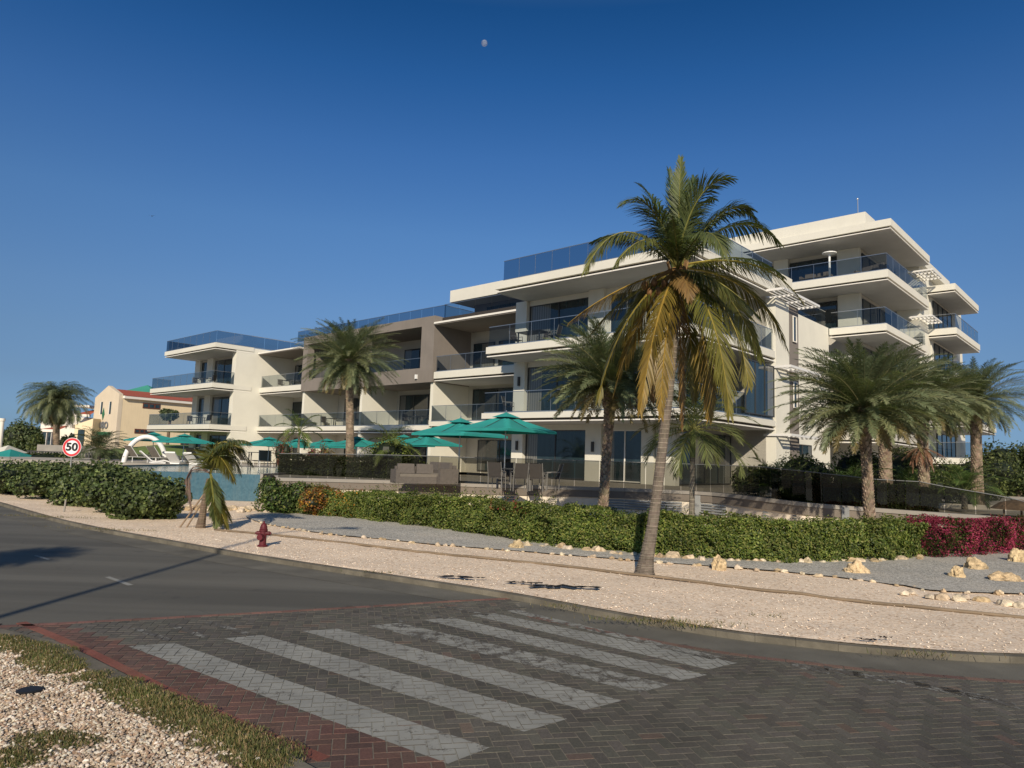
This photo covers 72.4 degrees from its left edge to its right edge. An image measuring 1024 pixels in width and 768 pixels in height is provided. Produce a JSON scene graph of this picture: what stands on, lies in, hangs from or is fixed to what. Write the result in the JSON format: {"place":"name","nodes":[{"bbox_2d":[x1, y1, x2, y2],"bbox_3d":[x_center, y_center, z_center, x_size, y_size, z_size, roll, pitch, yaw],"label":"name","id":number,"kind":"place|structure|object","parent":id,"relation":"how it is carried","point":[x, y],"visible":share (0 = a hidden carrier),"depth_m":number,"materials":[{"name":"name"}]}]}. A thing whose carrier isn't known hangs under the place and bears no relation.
{"place":"outdoors","nodes":[
{"label":"outdoors","id":0,"kind":"place"},
{"bbox_2d":[69,386,192,447],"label":"yellow house","id":1,"kind":"structure","parent":0,"point":[128,412],"depth_m":93.48,"materials":[{"name":"paint"}]},
{"bbox_2d":[0,641,279,767],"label":"gravel island","id":2,"kind":"structure","parent":0,"point":[35,728],"depth_m":5.40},
{"bbox_2d":[0,636,262,767],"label":"loose pebbles","id":3,"kind":"object","parent":2,"relation":"on","point":[62,700],"visible":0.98,"depth_m":5.55,"materials":[{"name":"gravel"}]},
{"bbox_2d":[0,633,309,767],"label":"grass","id":4,"kind":"structure","parent":2,"relation":"on","point":[167,706],"depth_m":5.72,"materials":[{"name":"green plant"}]},
{"bbox_2d":[101,444,220,458],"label":"lawn","id":5,"kind":"structure","parent":0,"point":[177,450],"depth_m":67.35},
{"bbox_2d":[0,506,447,624],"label":"road","id":6,"kind":"structure","parent":0,"point":[68,581],"depth_m":11.66,"materials":[{"name":"asphalt"}]},
{"bbox_2d":[0,629,313,767],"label":"kerb","id":7,"kind":"structure","parent":6,"relation":"on","point":[95,664],"depth_m":7.03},
{"bbox_2d":[0,502,1023,663],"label":"kerb","id":8,"kind":"structure","parent":6,"relation":"on","point":[990,657],"depth_m":10.39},
{"bbox_2d":[1,514,1023,679],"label":"gutter strip","id":9,"kind":"object","parent":6,"relation":"on","point":[1010,671],"visible":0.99,"depth_m":9.72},
{"bbox_3d":[10.599,3.161,4.664,38.600,0.001,13.866,2,-6,0],"label":"mortar bed","id":10,"kind":"object","parent":6,"relation":"on","visible":0},
{"bbox_2d":[0,599,1023,767],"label":"brick paving","id":11,"kind":"structure","parent":10,"relation":"on","point":[844,696],"depth_m":6.67,"materials":[{"name":"brick"}]},
{"bbox_2d":[129,644,489,763],"bbox_3d":[-2.291,2.941,6.770,4.865,0.007,0.432,-2,-7,35],"label":"crosswalk stripe","id":12,"kind":"object","parent":11,"relation":"on","point":[319,702],"visible":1,"depth_m":6.33,"materials":[{"name":"paint"}]},
{"bbox_2d":[225,635,565,730],"bbox_3d":[-1.527,3.024,7.312,4.563,0.007,0.491,-2,-7,35],"label":"crosswalk stripe","id":13,"kind":"object","parent":11,"relation":"on","point":[353,669],"visible":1,"depth_m":6.95,"materials":[{"name":"paint"}]},
{"bbox_2d":[304,629,621,709],"bbox_3d":[-0.833,3.101,7.812,4.326,0.006,0.475,-2,-7,35],"label":"crosswalk stripe","id":14,"kind":"object","parent":11,"relation":"on","point":[577,696],"visible":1,"depth_m":7.49,"materials":[{"name":"paint"}]},
{"bbox_2d":[368,623,669,691],"bbox_3d":[-0.155,3.176,8.296,4.111,0.007,0.449,-2,-7,35],"label":"crosswalk stripe","id":15,"kind":"object","parent":11,"relation":"on","point":[586,673],"visible":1,"depth_m":8.04,"materials":[{"name":"paint"}]},
{"bbox_2d":[427,617,705,679],"bbox_3d":[0.451,3.241,8.718,3.960,0.007,0.401,-3,-8,38],"label":"crosswalk stripe","id":16,"kind":"object","parent":11,"relation":"on","point":[543,643],"visible":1,"depth_m":8.49,"materials":[{"name":"paint"}]},
{"bbox_2d":[473,613,734,668],"bbox_3d":[0.966,3.300,9.108,3.795,0.007,0.496,-3,-8,37],"label":"crosswalk stripe","id":17,"kind":"object","parent":11,"relation":"on","point":[597,638],"visible":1,"depth_m":8.87,"materials":[{"name":"paint"}]},
{"bbox_2d":[510,610,719,659],"bbox_3d":[1.230,3.345,9.451,3.372,0.006,0.211,-4,-8,43],"label":"crosswalk stripe","id":18,"kind":"object","parent":11,"relation":"on","point":[661,645],"visible":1,"depth_m":9.22,"materials":[{"name":"paint"}]},
{"bbox_2d":[0,598,1023,760],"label":"paving edge","id":19,"kind":"object","parent":10,"relation":"on","point":[315,755],"visible":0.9,"depth_m":8.15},
{"bbox_2d":[0,493,1023,652],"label":"gravel bank","id":20,"kind":"structure","parent":0,"point":[850,625],"depth_m":12.71,"materials":[{"name":"gravel"}]},
{"bbox_2d":[0,462,52,494],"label":"sea grape shrub","id":21,"kind":"object","parent":20,"relation":"on","point":[12,471],"visible":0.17,"depth_m":28.63,"materials":[{"name":"green plant"}]},
{"bbox_2d":[0,457,65,492],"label":"sea grape shrub","id":22,"kind":"object","parent":20,"relation":"on","point":[17,461],"visible":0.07,"depth_m":30.50,"materials":[{"name":"green plant"}]},
{"bbox_2d":[4,458,86,498],"bbox_3d":[-17.686,3.781,27.866,3.684,1.639,3.107,2,-6,0],"label":"sea grape shrub","id":23,"kind":"object","parent":20,"relation":"on","point":[42,478],"visible":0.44,"depth_m":27.12,"materials":[{"name":"green plant"}]},
{"bbox_2d":[63,438,81,475],"bbox_3d":[-16.896,3.288,26.763,0.726,2.463,0.078,2,-6,0],"label":"speed sign","id":24,"kind":"object","parent":20,"relation":"on","point":[72,447],"visible":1,"depth_m":26.82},
{"bbox_2d":[45,460,131,507],"bbox_3d":[-15.140,3.586,25.393,3.538,1.679,2.706,2,-6,0],"label":"sea grape shrub","id":25,"kind":"object","parent":20,"relation":"on","point":[63,490],"visible":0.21,"depth_m":24.73,"materials":[{"name":"green plant"}]},
{"bbox_2d":[59,459,147,481],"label":"sea grape shrub","id":26,"kind":"object","parent":20,"relation":"on","point":[138,469],"visible":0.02,"depth_m":26.42,"materials":[{"name":"green plant"}]},
{"bbox_2d":[76,467,159,512],"bbox_3d":[-12.854,3.497,23.044,2.586,1.514,2.728,5,-7,-28],"label":"sea grape shrub","id":27,"kind":"object","parent":20,"relation":"on","point":[99,488],"visible":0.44,"depth_m":22.49,"materials":[{"name":"green plant"}]},
{"bbox_2d":[100,475,192,519],"bbox_3d":[-11.053,3.468,21.510,2.525,1.370,2.046,2,-6,0],"label":"sea grape shrub","id":28,"kind":"object","parent":20,"relation":"on","point":[165,498],"visible":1,"depth_m":20.88,"materials":[{"name":"green plant"}]},
{"bbox_2d":[181,438,254,529],"bbox_3d":[-8.012,2.762,19.315,2.260,2.562,2.265,2,-6,0],"label":"broken palm","id":29,"kind":"object","parent":20,"relation":"on","point":[211,460],"visible":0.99,"depth_m":19.16,"materials":[{"name":"green plant"}]},
{"bbox_2d":[255,521,271,546],"bbox_3d":[-5.715,3.434,16.050,0.295,0.571,0.317,-4,-8,44],"label":"fire hydrant","id":30,"kind":"object","parent":20,"relation":"on","point":[263,532],"visible":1,"depth_m":16.00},
{"bbox_2d":[251,475,312,513],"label":"shrub","id":31,"kind":"object","parent":20,"relation":"on","point":[276,498],"visible":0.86,"depth_m":24.46,"materials":[{"name":"green plant"}]},
{"bbox_2d":[0,514,1006,658],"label":"weeds","id":32,"kind":"object","parent":20,"relation":"on","point":[677,624],"visible":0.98,"depth_m":9.82,"materials":[{"name":"green plant"}]},
{"bbox_2d":[127,517,1023,650],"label":"bank pebbles","id":33,"kind":"object","parent":20,"relation":"on","point":[608,590],"visible":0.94,"depth_m":12.49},
{"bbox_2d":[531,316,689,517],"bbox_3d":[3.115,1.346,21.328,5.200,6.692,5.410,2,-6,0],"label":"date palm","id":34,"kind":"object","parent":20,"relation":"on","point":[594,358],"visible":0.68,"depth_m":20.95,"materials":[{"name":"green plant"}]},
{"bbox_2d":[214,529,1023,618],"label":"garden hose","id":35,"kind":"object","parent":20,"relation":"on","point":[767,590],"visible":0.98,"depth_m":13.21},
{"bbox_2d":[246,512,1023,592],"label":"grey gravel bed","id":36,"kind":"object","parent":20,"relation":"on","point":[929,572],"visible":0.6,"depth_m":16.79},
{"bbox_2d":[298,486,334,514],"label":"croton shrub","id":37,"kind":"object","parent":36,"relation":"on","point":[313,502],"visible":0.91,"depth_m":23.88,"materials":[{"name":"orange plant"}]},
{"bbox_2d":[296,481,931,562],"bbox_3d":[1.234,3.688,20.013,19.486,1.441,5.009,0,-6,20],"label":"clipped hedge","id":38,"kind":"object","parent":36,"relation":"on","point":[750,537],"visible":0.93,"depth_m":17.44,"materials":[{"name":"green plant"}]},
{"bbox_2d":[842,559,869,572],"bbox_3d":[7.333,3.936,14.951,0.526,0.370,0.558,6,-7,-35],"label":"boulder","id":39,"kind":"object","parent":36,"relation":"on","point":[855,566],"visible":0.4,"depth_m":14.86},
{"bbox_2d":[766,337,971,523],"bbox_3d":[10.038,1.737,19.724,5.270,6.044,5.299,2,-6,0],"label":"date palm","id":40,"kind":"object","parent":36,"relation":"on","point":[867,410],"visible":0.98,"depth_m":19.34,"materials":[{"name":"green plant"}]},
{"bbox_2d":[906,513,1023,557],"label":"bougainvillea","id":41,"kind":"object","parent":36,"relation":"on","point":[991,534],"visible":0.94,"depth_m":18.93,"materials":[{"name":"pink plant"}]},
{"bbox_2d":[963,557,988,569],"bbox_3d":[10.738,4.180,16.213,0.493,0.360,0.493,2,-6,0],"label":"boulder","id":42,"kind":"object","parent":36,"relation":"on","point":[974,563],"visible":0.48,"depth_m":16.12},
{"bbox_2d":[987,571,1023,581],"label":"boulder","id":43,"kind":"object","parent":36,"relation":"on","point":[1001,576],"visible":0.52,"depth_m":14.55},
{"bbox_2d":[568,154,804,574],"bbox_3d":[3.681,-0.521,14.215,5.206,8.743,4.264,2,-6,0],"label":"coconut palm","id":44,"kind":"object","parent":20,"relation":"on","point":[680,238],"visible":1,"depth_m":14.15,"materials":[{"name":"green plant"}]},
{"bbox_2d":[630,384,761,515],"bbox_3d":[5.392,2.312,20.961,3.798,4.692,3.958,8,-8,-44],"label":"young palm","id":45,"kind":"object","parent":20,"relation":"on","point":[691,436],"visible":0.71,"depth_m":20.69,"materials":[{"name":"green plant"}]},
{"bbox_2d":[0,457,1023,513],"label":"terrace","id":46,"kind":"structure","parent":0,"point":[244,464],"depth_m":48.43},
{"bbox_2d":[3,416,44,453],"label":"broad tree","id":47,"kind":"object","parent":46,"relation":"on","point":[18,434],"visible":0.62,"depth_m":58.97,"materials":[{"name":"green plant"}]},
{"bbox_2d":[25,433,44,452],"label":"broad tree","id":48,"kind":"object","parent":46,"relation":"on","point":[33,440],"visible":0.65,"depth_m":57.26,"materials":[{"name":"green plant"}]},
{"bbox_2d":[16,381,96,444],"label":"shaggy palm","id":49,"kind":"object","parent":46,"relation":"on","point":[57,406],"visible":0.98,"depth_m":61.37,"materials":[{"name":"green plant"}]},
{"bbox_2d":[65,426,127,460],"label":"young palm","id":50,"kind":"object","parent":46,"relation":"on","point":[98,447],"visible":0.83,"depth_m":49.33,"materials":[{"name":"green plant"}]},
{"bbox_2d":[27,444,199,459],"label":"garden wall","id":51,"kind":"structure","parent":46,"relation":"on","point":[50,448],"depth_m":56.61,"materials":[{"name":"grey concrete"}]},
{"bbox_2d":[0,458,275,467],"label":"deck edge","id":52,"kind":"object","parent":46,"relation":"attached to","point":[52,461],"visible":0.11,"depth_m":42.64,"materials":[{"name":"grey concrete"}]},
{"bbox_2d":[121,435,167,463],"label":"pool arch","id":53,"kind":"structure","parent":46,"relation":"on","point":[133,442],"depth_m":44.65,"materials":[{"name":"white plastic"}]},
{"bbox_2d":[158,408,178,444],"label":"broad tree","id":54,"kind":"object","parent":46,"relation":"on","point":[166,411],"visible":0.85,"depth_m":77.49,"materials":[{"name":"green plant"}]},
{"bbox_2d":[152,433,215,461],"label":"patio umbrella","id":55,"kind":"object","parent":46,"relation":"on","point":[185,438],"visible":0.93,"depth_m":43.36,"materials":[{"name":"teal fabric"}]},
{"bbox_2d":[238,436,283,466],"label":"patio umbrella","id":56,"kind":"object","parent":46,"relation":"on","point":[269,441],"visible":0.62,"depth_m":43.30,"materials":[{"name":"teal fabric"}]},
{"bbox_2d":[271,438,293,466],"bbox_3d":[-12.090,3.775,36.884,1.163,1.837,0.786,-1,-7,29],"label":"cordyline","id":57,"kind":"object","parent":46,"relation":"on","point":[279,448],"visible":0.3,"depth_m":36.77,"materials":[{"name":"green plant"}]},
{"bbox_2d":[274,408,322,452],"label":"young palm","id":58,"kind":"object","parent":46,"relation":"on","point":[302,435],"visible":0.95,"depth_m":37.76,"materials":[{"name":"green plant"}]},
{"bbox_2d":[325,435,374,453],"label":"patio umbrella","id":59,"kind":"object","parent":46,"relation":"on","point":[359,441],"visible":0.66,"depth_m":43.34,"materials":[{"name":"teal fabric"}]},
{"bbox_2d":[292,317,409,460],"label":"date palm","id":60,"kind":"object","parent":46,"relation":"on","point":[346,366],"visible":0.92,"depth_m":41.70,"materials":[{"name":"green plant"}]},
{"bbox_2d":[361,422,421,454],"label":"young palm","id":61,"kind":"object","parent":46,"relation":"on","point":[396,442],"visible":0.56,"depth_m":33.57,"materials":[{"name":"green plant"}]},
{"bbox_2d":[364,434,419,463],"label":"clipped shrub","id":62,"kind":"object","parent":46,"relation":"on","point":[396,449],"visible":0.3,"depth_m":33.46,"materials":[{"name":"green plant"}]},
{"bbox_2d":[390,463,437,483],"bbox_3d":[-3.633,3.400,26.577,1.800,0.729,0.720,5,-7,-26],"label":"sofa","id":63,"kind":"object","parent":46,"relation":"on","point":[410,473],"visible":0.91,"depth_m":26.41,"materials":[{"name":"fabric"}]},
{"bbox_2d":[402,436,461,455],"bbox_3d":[-4.830,3.980,39.785,2.798,2.549,2.798,-4,-8,42],"label":"patio umbrella","id":64,"kind":"object","parent":46,"relation":"on","point":[427,441],"visible":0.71,"depth_m":39.38,"materials":[{"name":"teal fabric"}]},
{"bbox_2d":[430,462,458,483],"bbox_3d":[-2.959,3.462,27.377,0.800,0.810,2.000,6,-7,-36],"label":"sofa","id":65,"kind":"object","parent":46,"relation":"on","point":[447,473],"visible":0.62,"depth_m":26.65,"materials":[{"name":"fabric"}]},
{"bbox_2d":[411,416,507,456],"bbox_3d":[-2.128,2.635,28.373,2.768,2.696,2.768,-3,-8,37],"label":"patio umbrella","id":66,"kind":"object","parent":46,"relation":"on","point":[446,430],"visible":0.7,"depth_m":28.05,"materials":[{"name":"teal fabric"}]},
{"bbox_2d":[487,461,505,489],"bbox_3d":[-0.543,3.191,24.346,0.523,0.974,0.620,0,-6,18],"label":"dining chair","id":67,"kind":"object","parent":46,"relation":"on","point":[494,469],"visible":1,"depth_m":24.15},
{"bbox_2d":[454,410,556,481],"bbox_3d":[-0.245,2.233,25.405,2.648,2.578,2.648,-4,-8,42],"label":"patio umbrella","id":68,"kind":"object","parent":46,"relation":"on","point":[505,423],"visible":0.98,"depth_m":25.14,"materials":[{"name":"teal fabric"}]},
{"bbox_2d":[510,462,528,491],"bbox_3d":[0.260,3.175,23.946,0.522,0.974,0.620,3,-6,-11],"label":"dining chair","id":69,"kind":"object","parent":46,"relation":"on","point":[521,470],"visible":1,"depth_m":23.74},
{"bbox_2d":[496,468,545,490],"bbox_3d":[0.288,3.412,25.081,1.600,0.745,0.900,-3,-8,37],"label":"dining table","id":70,"kind":"object","parent":46,"relation":"on","point":[497,482],"visible":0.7,"depth_m":25.00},
{"bbox_2d":[528,463,546,491],"bbox_3d":[0.878,3.239,24.346,0.522,0.974,0.620,0,-6,17],"label":"dining chair","id":71,"kind":"object","parent":46,"relation":"on","point":[536,471],"visible":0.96,"depth_m":24.15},
{"bbox_2d":[147,198,995,492],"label":"apartment building","id":72,"kind":"structure","parent":46,"relation":"on","point":[475,366],"depth_m":47.95,"materials":[{"name":"paint"}]},
{"bbox_2d":[211,396,229,424],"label":"window","id":73,"kind":"structure","parent":72,"relation":"in","point":[219,404],"depth_m":66.44,"materials":[{"name":"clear glass"}]},
{"bbox_2d":[214,358,232,383],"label":"window","id":74,"kind":"structure","parent":72,"relation":"in","point":[221,365],"depth_m":66.75,"materials":[{"name":"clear glass"}]},
{"bbox_2d":[404,348,420,368],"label":"window","id":75,"kind":"structure","parent":72,"relation":"in","point":[410,354],"depth_m":55.17,"materials":[{"name":"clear glass"}]},
{"bbox_2d":[398,394,428,424],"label":"window","id":76,"kind":"structure","parent":72,"relation":"in","point":[420,403],"depth_m":54.34,"materials":[{"name":"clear glass"}]},
{"bbox_2d":[473,342,494,367],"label":"window","id":77,"kind":"structure","parent":72,"relation":"in","point":[479,360],"depth_m":49.90,"materials":[{"name":"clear glass"}]},
{"bbox_2d":[472,387,512,419],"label":"window","id":78,"kind":"structure","parent":72,"relation":"in","point":[481,397],"depth_m":48.94,"materials":[{"name":"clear glass"}]},
{"bbox_2d":[477,440,511,470],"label":"window","id":79,"kind":"structure","parent":72,"relation":"in","point":[486,448],"depth_m":48.20,"materials":[{"name":"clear glass"}]},
{"bbox_2d":[525,430,584,478],"bbox_3d":[2.264,3.656,36.550,4.100,2.490,0.085,-4,-8,42],"label":"window","id":80,"kind":"structure","parent":72,"relation":"in","point":[566,444],"depth_m":36.49,"materials":[{"name":"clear glass"}]},
{"bbox_2d":[527,363,585,410],"bbox_3d":[2.378,0.312,36.905,4.100,2.620,0.085,-4,-8,42],"label":"window","id":81,"kind":"structure","parent":72,"relation":"in","point":[533,396],"depth_m":37.54,"materials":[{"name":"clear glass"}]},
{"bbox_2d":[529,297,587,340],"bbox_3d":[2.495,-3.122,37.269,4.100,2.530,0.085,-4,-8,42],"label":"window","id":82,"kind":"structure","parent":72,"relation":"in","point":[576,306],"depth_m":37.35,"materials":[{"name":"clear glass"}]},
{"bbox_2d":[611,430,640,481],"bbox_3d":[5.433,3.457,33.650,2.000,2.490,0.085,-4,-8,42],"label":"window","id":83,"kind":"structure","parent":72,"relation":"in","point":[623,449],"depth_m":33.64,"materials":[{"name":"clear glass"}]},
{"bbox_2d":[610,289,641,331],"bbox_3d":[5.664,-3.321,34.369,2.000,2.530,0.085,-4,-8,42],"label":"window","id":84,"kind":"structure","parent":72,"relation":"in","point":[613,326],"depth_m":34.75,"materials":[{"name":"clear glass"}]},
{"bbox_2d":[680,431,730,484],"bbox_3d":[9.378,3.636,34.075,0.085,2.490,5.600,-4,-8,42],"label":"window","id":85,"kind":"structure","parent":72,"relation":"in","point":[726,455],"depth_m":34.90,"materials":[{"name":"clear glass"}]},
{"bbox_2d":[744,358,774,416],"bbox_3d":[11.913,0.225,33.640,0.085,2.550,3.300,-4,-8,42],"label":"window","id":86,"kind":"structure","parent":72,"relation":"in","point":[761,398],"depth_m":33.73,"materials":[{"name":"clear glass"}]},
{"bbox_2d":[790,256,836,281],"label":"window","id":87,"kind":"structure","parent":72,"relation":"in","point":[797,272],"depth_m":49.95,"materials":[{"name":"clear glass"}]},
{"bbox_2d":[795,301,837,334],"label":"window","id":88,"kind":"structure","parent":72,"relation":"in","point":[828,319],"depth_m":49.05,"materials":[{"name":"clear glass"}]},
{"bbox_2d":[862,299,877,324],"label":"window","id":89,"kind":"structure","parent":72,"relation":"in","point":[869,316],"depth_m":48.60,"materials":[{"name":"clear glass"}]},
{"bbox_2d":[932,300,951,328],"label":"window","id":90,"kind":"structure","parent":72,"relation":"in","point":[946,320],"depth_m":56.14,"materials":[{"name":"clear glass"}]},
{"bbox_2d":[936,433,955,456],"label":"window","id":91,"kind":"structure","parent":72,"relation":"in","point":[946,449],"depth_m":55.21,"materials":[{"name":"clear glass"}]},
{"bbox_2d":[775,450,837,480],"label":"leafy shrub","id":92,"kind":"object","parent":46,"relation":"on","point":[807,465],"visible":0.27,"depth_m":29.55,"materials":[{"name":"green plant"}]},
{"bbox_2d":[779,481,920,510],"bbox_3d":[11.344,3.697,23.289,5.055,1.022,1.473,1,-6,8],"label":"dark hedge","id":93,"kind":"object","parent":46,"relation":"on","point":[860,494],"visible":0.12,"depth_m":22.94,"materials":[{"name":"green plant"}]},
{"bbox_2d":[828,445,878,482],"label":"leafy shrub","id":94,"kind":"object","parent":46,"relation":"on","point":[842,464],"visible":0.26,"depth_m":27.87,"materials":[{"name":"green plant"}]},
{"bbox_2d":[813,462,894,490],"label":"young palm","id":95,"kind":"object","parent":46,"relation":"on","point":[856,472],"visible":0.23,"depth_m":24.77,"materials":[{"name":"green plant"}]},
{"bbox_2d":[810,353,954,482],"bbox_3d":[13.262,1.606,24.980,4.796,5.631,4.947,2,-6,0],"label":"date palm","id":96,"kind":"object","parent":46,"relation":"on","point":[884,458],"visible":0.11,"depth_m":24.62,"materials":[{"name":"green plant"}]},
{"bbox_2d":[874,442,941,483],"bbox_3d":[17.172,3.848,30.790,3.013,2.660,2.608,6,-7,-36],"label":"leafy shrub","id":97,"kind":"object","parent":46,"relation":"on","point":[898,461],"visible":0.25,"depth_m":30.16,"materials":[{"name":"green plant"}]},
{"bbox_2d":[892,463,945,482],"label":"young palm","id":98,"kind":"object","parent":46,"relation":"on","point":[907,477],"visible":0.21,"depth_m":27.59,"materials":[{"name":"green plant"}]},
{"bbox_2d":[895,354,1000,485],"bbox_3d":[15.310,1.795,26.091,4.876,5.627,4.798,2,-6,0],"label":"date palm","id":99,"kind":"object","parent":46,"relation":"on","point":[923,474],"visible":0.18,"depth_m":25.34,"materials":[{"name":"green plant"}]},
{"bbox_2d":[896,448,949,472],"bbox_3d":[14.994,2.795,25.446,1.280,0.942,1.655,5,-7,-30],"label":"dry frond pile","id":100,"kind":"object","parent":99,"relation":"attached to","point":[924,461],"visible":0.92,"depth_m":25.44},
{"bbox_2d":[931,458,995,502],"bbox_3d":[19.253,4.250,30.765,3.465,2.048,2.142,2,-6,0],"label":"leafy shrub","id":101,"kind":"object","parent":46,"relation":"on","point":[944,468],"visible":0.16,"depth_m":30.55,"materials":[{"name":"green plant"}]},
{"bbox_2d":[929,464,1014,505],"bbox_3d":[17.230,3.949,26.786,3.155,1.759,3.234,2,-6,0],"label":"young palm","id":102,"kind":"object","parent":46,"relation":"on","point":[967,477],"visible":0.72,"depth_m":26.60,"materials":[{"name":"green plant"}]},
{"bbox_2d":[931,356,1023,503],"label":"date palm","id":103,"kind":"object","parent":46,"relation":"on","point":[976,453],"visible":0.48,"depth_m":29.57,"materials":[{"name":"green plant"}]},
{"bbox_2d":[955,455,1023,498],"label":"leafy shrub","id":104,"kind":"object","parent":46,"relation":"on","point":[1006,471],"visible":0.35,"depth_m":34.87,"materials":[{"name":"green plant"}]},
{"bbox_2d":[982,438,1023,496],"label":"hedge","id":105,"kind":"object","parent":46,"relation":"on","point":[1016,489],"visible":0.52,"depth_m":47.23,"materials":[{"name":"green plant"}]},
{"bbox_2d":[0,0,1023,456],"label":"sky","id":106,"kind":"structure","parent":0,"point":[296,163],"materials":[{"name":"blue"}]},
{"label":"ground","id":107,"kind":"structure","parent":0,"visible":0},
{"bbox_2d":[41,405,93,444],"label":"white house","id":108,"kind":"structure","parent":107,"relation":"on","point":[47,431],"depth_m":105.66,"materials":[{"name":"paint"}]},
{"bbox_2d":[90,464,277,501],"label":"swimming pool","id":109,"kind":"structure","parent":107,"relation":"on","point":[244,488],"depth_m":29.70,"materials":[{"name":"tile"}]},
{"bbox_2d":[276,453,1023,530],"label":"terrace wall","id":110,"kind":"structure","parent":107,"relation":"on","point":[771,500],"depth_m":27.60,"materials":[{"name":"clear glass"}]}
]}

